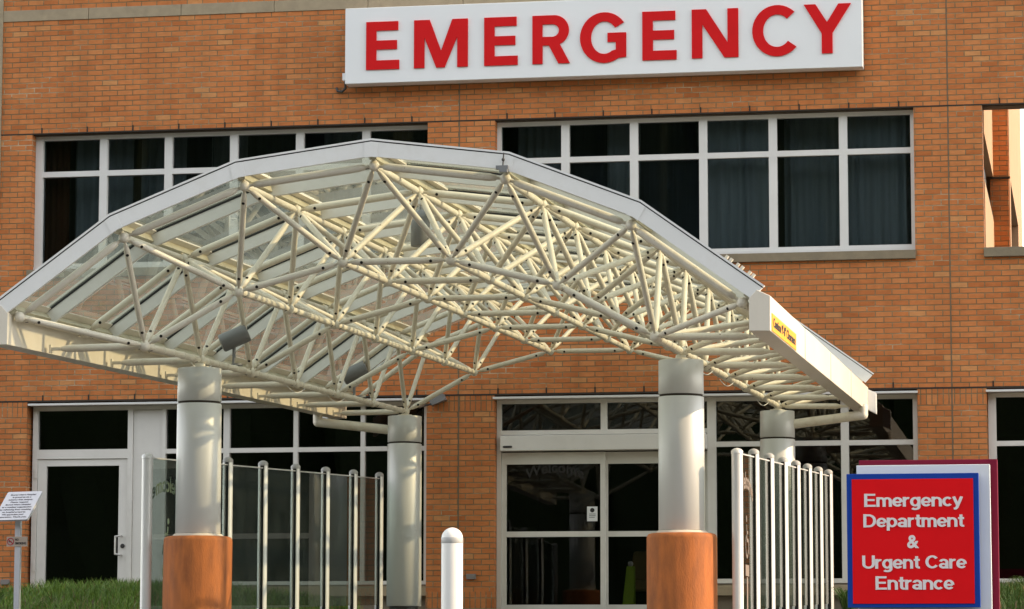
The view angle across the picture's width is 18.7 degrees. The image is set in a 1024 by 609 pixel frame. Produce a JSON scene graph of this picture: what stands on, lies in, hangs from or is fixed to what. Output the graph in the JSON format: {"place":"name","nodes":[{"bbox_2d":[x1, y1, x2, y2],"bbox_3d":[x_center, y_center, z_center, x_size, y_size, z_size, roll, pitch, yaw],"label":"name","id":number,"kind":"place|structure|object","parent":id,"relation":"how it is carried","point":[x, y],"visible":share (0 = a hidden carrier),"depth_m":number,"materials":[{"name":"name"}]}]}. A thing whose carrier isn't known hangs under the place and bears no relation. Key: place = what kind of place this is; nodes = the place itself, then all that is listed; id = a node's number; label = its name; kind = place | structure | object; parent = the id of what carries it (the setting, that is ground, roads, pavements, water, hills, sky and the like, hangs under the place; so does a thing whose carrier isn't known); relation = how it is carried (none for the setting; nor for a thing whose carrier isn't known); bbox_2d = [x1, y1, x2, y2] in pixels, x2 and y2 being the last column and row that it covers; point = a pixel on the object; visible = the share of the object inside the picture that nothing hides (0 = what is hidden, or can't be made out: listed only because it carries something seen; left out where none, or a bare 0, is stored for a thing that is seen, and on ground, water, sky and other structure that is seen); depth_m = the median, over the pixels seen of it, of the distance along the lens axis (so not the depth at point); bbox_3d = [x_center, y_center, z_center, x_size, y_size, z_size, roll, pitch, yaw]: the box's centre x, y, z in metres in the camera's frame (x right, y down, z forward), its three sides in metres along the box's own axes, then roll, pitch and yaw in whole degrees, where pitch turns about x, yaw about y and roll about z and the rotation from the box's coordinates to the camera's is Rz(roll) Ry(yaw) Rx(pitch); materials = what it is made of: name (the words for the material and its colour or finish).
{"place":"outdoors","nodes":[
{"label":"outdoors","id":0,"kind":"place"},
{"bbox_2d":[1020,109,1023,245],"label":"sky","id":1,"kind":"structure","parent":0,"point":[1021,110],"materials":[{"name":"white"}]},
{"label":"pavement","id":2,"kind":"structure","parent":0,"visible":0},
{"bbox_2d":[140,453,383,608],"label":"glass screen","id":3,"kind":"object","parent":2,"relation":"on","point":[148,488],"visible":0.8,"depth_m":33.16,"materials":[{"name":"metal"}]},
{"bbox_2d":[0,138,876,608],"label":"entrance canopy","id":4,"kind":"object","parent":2,"relation":"on","point":[574,240],"visible":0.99,"depth_m":27.82,"materials":[{"name":"beige metal"}]},
{"bbox_2d":[218,325,250,365],"bbox_3d":[-2.634,0.382,29.458,0.316,0.402,0.181,1,-7,-7],"label":"floodlight","id":5,"kind":"object","parent":4,"relation":"on","point":[233,338],"visible":0.98,"depth_m":29.40,"materials":[{"name":"metal"}]},
{"bbox_2d":[341,361,367,397],"bbox_3d":[-1.749,0.828,34.482,0.316,0.412,0.181,1,-7,-6],"label":"floodlight","id":6,"kind":"object","parent":4,"relation":"on","point":[356,371],"visible":0.65,"depth_m":34.42,"materials":[{"name":"metal"}]},
{"bbox_2d":[411,205,429,247],"bbox_3d":[-0.768,-0.754,28.556,0.335,0.450,0.175,3,-7,-23],"label":"pendant lamp","id":7,"kind":"object","parent":4,"relation":"hanging from","point":[419,237],"visible":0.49,"depth_m":28.44,"materials":[{"name":"grey metal"}]},
{"bbox_2d":[409,393,446,407],"bbox_3d":[-1.190,1.204,37.808,0.226,0.362,1.732,-2,-7,20],"label":"junction box","id":8,"kind":"object","parent":4,"relation":"attached to","point":[440,398],"visible":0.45,"depth_m":38.50,"materials":[{"name":"grey metal"}]},
{"bbox_2d":[496,153,508,172],"bbox_3d":[-0.080,-1.147,25.064,0.100,0.160,0.058,-1,-7,10],"label":"arch sensor","id":9,"kind":"object","parent":4,"relation":"attached to","point":[502,168],"visible":1,"depth_m":25.05,"materials":[{"name":"metal"}]},
{"bbox_2d":[771,313,795,349],"bbox_3d":[2.261,0.233,25.738,0.008,0.202,2.220,-1,-7,10],"label":"clearance sign","id":10,"kind":"object","parent":4,"relation":"attached to","point":[783,331],"visible":1,"depth_m":25.63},
{"bbox_2d":[441,528,462,608],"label":"bollard","id":11,"kind":"object","parent":2,"relation":"on","point":[451,568],"visible":1,"depth_m":24.54,"materials":[{"name":"white metal"}]},
{"bbox_2d":[731,448,833,608],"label":"glass screen","id":12,"kind":"object","parent":2,"relation":"on","point":[782,533],"visible":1,"depth_m":30.75,"materials":[{"name":"metal"}]},
{"bbox_2d":[830,587,852,608],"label":"grass tuft","id":13,"kind":"object","parent":2,"relation":"on","point":[843,595],"visible":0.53,"depth_m":30.02,"materials":[{"name":"green plant"}]},
{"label":"planting bed","id":14,"kind":"structure","parent":2,"relation":"on","visible":0},
{"bbox_2d":[1000,577,1023,608],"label":"grass","id":15,"kind":"structure","parent":14,"relation":"on","point":[1012,595],"depth_m":31.53,"materials":[{"name":"green plant"}]},
{"bbox_2d":[1010,575,1023,587],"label":"grass tuft","id":16,"kind":"object","parent":14,"relation":"on","point":[1021,578],"visible":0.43,"depth_m":34.05,"materials":[{"name":"green plant"}]},
{"bbox_3d":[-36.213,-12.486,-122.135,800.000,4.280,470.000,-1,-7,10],"label":"ground","id":17,"kind":"structure","parent":0,"visible":0},
{"bbox_2d":[0,582,13,601],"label":"grass tuft","id":18,"kind":"object","parent":17,"relation":"on","point":[1,593],"visible":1,"depth_m":29.42,"materials":[{"name":"green plant"}]},
{"bbox_2d":[0,491,42,608],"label":"notice stand","id":19,"kind":"object","parent":17,"relation":"on","point":[18,508],"visible":1,"depth_m":29.97,"materials":[{"name":"white metal"}]},
{"bbox_2d":[6,537,27,546],"bbox_3d":[-4.781,2.289,29.971,0.210,0.095,0.009,-1,-7,10],"label":"no smoking plate","id":20,"kind":"object","parent":19,"relation":"attached to","point":[16,541],"visible":1,"depth_m":29.97,"materials":[{"name":"white metal"}]},
{"bbox_2d":[0,576,366,608],"bbox_3d":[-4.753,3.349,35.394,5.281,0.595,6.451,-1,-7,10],"label":"grass","id":21,"kind":"structure","parent":17,"relation":"on","point":[128,590],"depth_m":33.48,"materials":[{"name":"green plant"}]},
{"bbox_2d":[0,0,1023,608],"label":"hospital building","id":22,"kind":"structure","parent":17,"relation":"on","point":[844,212],"depth_m":38.84,"materials":[{"name":"orange brick"}]},
{"bbox_2d":[0,579,9,584],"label":"outlet cover","id":23,"kind":"object","parent":22,"relation":"attached to","point":[5,581],"visible":1,"depth_m":39.36,"materials":[{"name":"grey metal"}]},
{"bbox_2d":[33,459,126,587],"bbox_3d":[-5.492,2.939,39.423,1.225,1.951,0.173,-1,-7,10],"label":"door","id":24,"kind":"structure","parent":22,"relation":"in","point":[82,505],"depth_m":39.50,"materials":[{"name":"paint"}]},
{"bbox_2d":[30,401,426,589],"bbox_3d":[-3.572,2.586,39.162,5.175,2.656,0.120,-1,-7,10],"label":"window","id":25,"kind":"structure","parent":22,"relation":"in","point":[251,434],"depth_m":39.08,"materials":[{"name":"glass"}]},
{"bbox_2d":[33,125,427,269],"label":"window","id":26,"kind":"structure","parent":22,"relation":"in","point":[80,180],"depth_m":40.27,"materials":[{"name":"glass"}]},
{"bbox_2d":[466,574,475,578],"bbox_3d":[-0.503,3.356,38.278,0.120,0.064,0.028,-1,-7,10],"label":"outlet cover","id":27,"kind":"object","parent":22,"relation":"attached to","point":[470,576],"visible":1,"depth_m":38.26,"materials":[{"name":"grey metal"}]},
{"bbox_2d":[501,452,605,608],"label":"sliding door","id":28,"kind":"structure","parent":22,"relation":"in","point":[534,458],"depth_m":38.36,"materials":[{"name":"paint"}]},
{"bbox_2d":[587,507,597,520],"bbox_3d":[0.990,2.582,38.272,0.130,0.180,0.004,-1,-7,10],"label":"door notice","id":29,"kind":"object","parent":28,"relation":"attached to","point":[592,513],"depth_m":38.27,"materials":[{"name":"white paper"}]},
{"bbox_2d":[335,0,863,92],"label":"emergency sign","id":30,"kind":"object","parent":22,"relation":"attached to","point":[503,42],"visible":1,"depth_m":38.50,"materials":[{"name":"metal"}]},
{"bbox_2d":[622,561,635,604],"bbox_3d":[1.452,3.507,38.495,0.150,0.645,0.280,-1,-7,10],"label":"floor sign","id":31,"kind":"object","parent":22,"relation":"in","point":[629,596],"visible":1,"depth_m":38.44,"materials":[{"name":"plastic"}]},
{"bbox_2d":[632,551,646,591],"bbox_3d":[1.729,3.517,39.170,0.530,0.820,0.662,-1,-7,10],"label":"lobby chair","id":32,"kind":"object","parent":22,"relation":"in","point":[639,560],"visible":0.15,"depth_m":39.38,"materials":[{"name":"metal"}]},
{"bbox_2d":[606,451,707,608],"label":"sliding door","id":33,"kind":"structure","parent":22,"relation":"in","point":[650,457],"depth_m":38.25,"materials":[{"name":"paint"}]},
{"bbox_2d":[497,110,914,253],"bbox_3d":[2.452,-1.382,38.885,5.404,2.050,0.928,-1,-7,10],"label":"window","id":34,"kind":"structure","parent":22,"relation":"in","point":[835,181],"depth_m":38.68,"materials":[{"name":"glass"}]},
{"bbox_2d":[496,394,917,608],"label":"window","id":35,"kind":"structure","parent":22,"relation":"in","point":[730,423],"depth_m":38.03,"materials":[{"name":"glass"}]},
{"bbox_2d":[988,393,1023,582],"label":"window","id":36,"kind":"structure","parent":22,"relation":"in","point":[1005,410],"depth_m":37.42,"materials":[{"name":"glass"}]},
{"bbox_2d":[846,459,999,608],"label":"entrance sign","id":37,"kind":"object","parent":17,"relation":"on","point":[922,534],"visible":1,"depth_m":23.43,"materials":[{"name":"metal"}]},
{"bbox_2d":[983,109,1022,452],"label":"courtyard wing","id":38,"kind":"structure","parent":17,"relation":"on","point":[1002,176],"depth_m":41.58,"materials":[{"name":"brick"}]}
]}

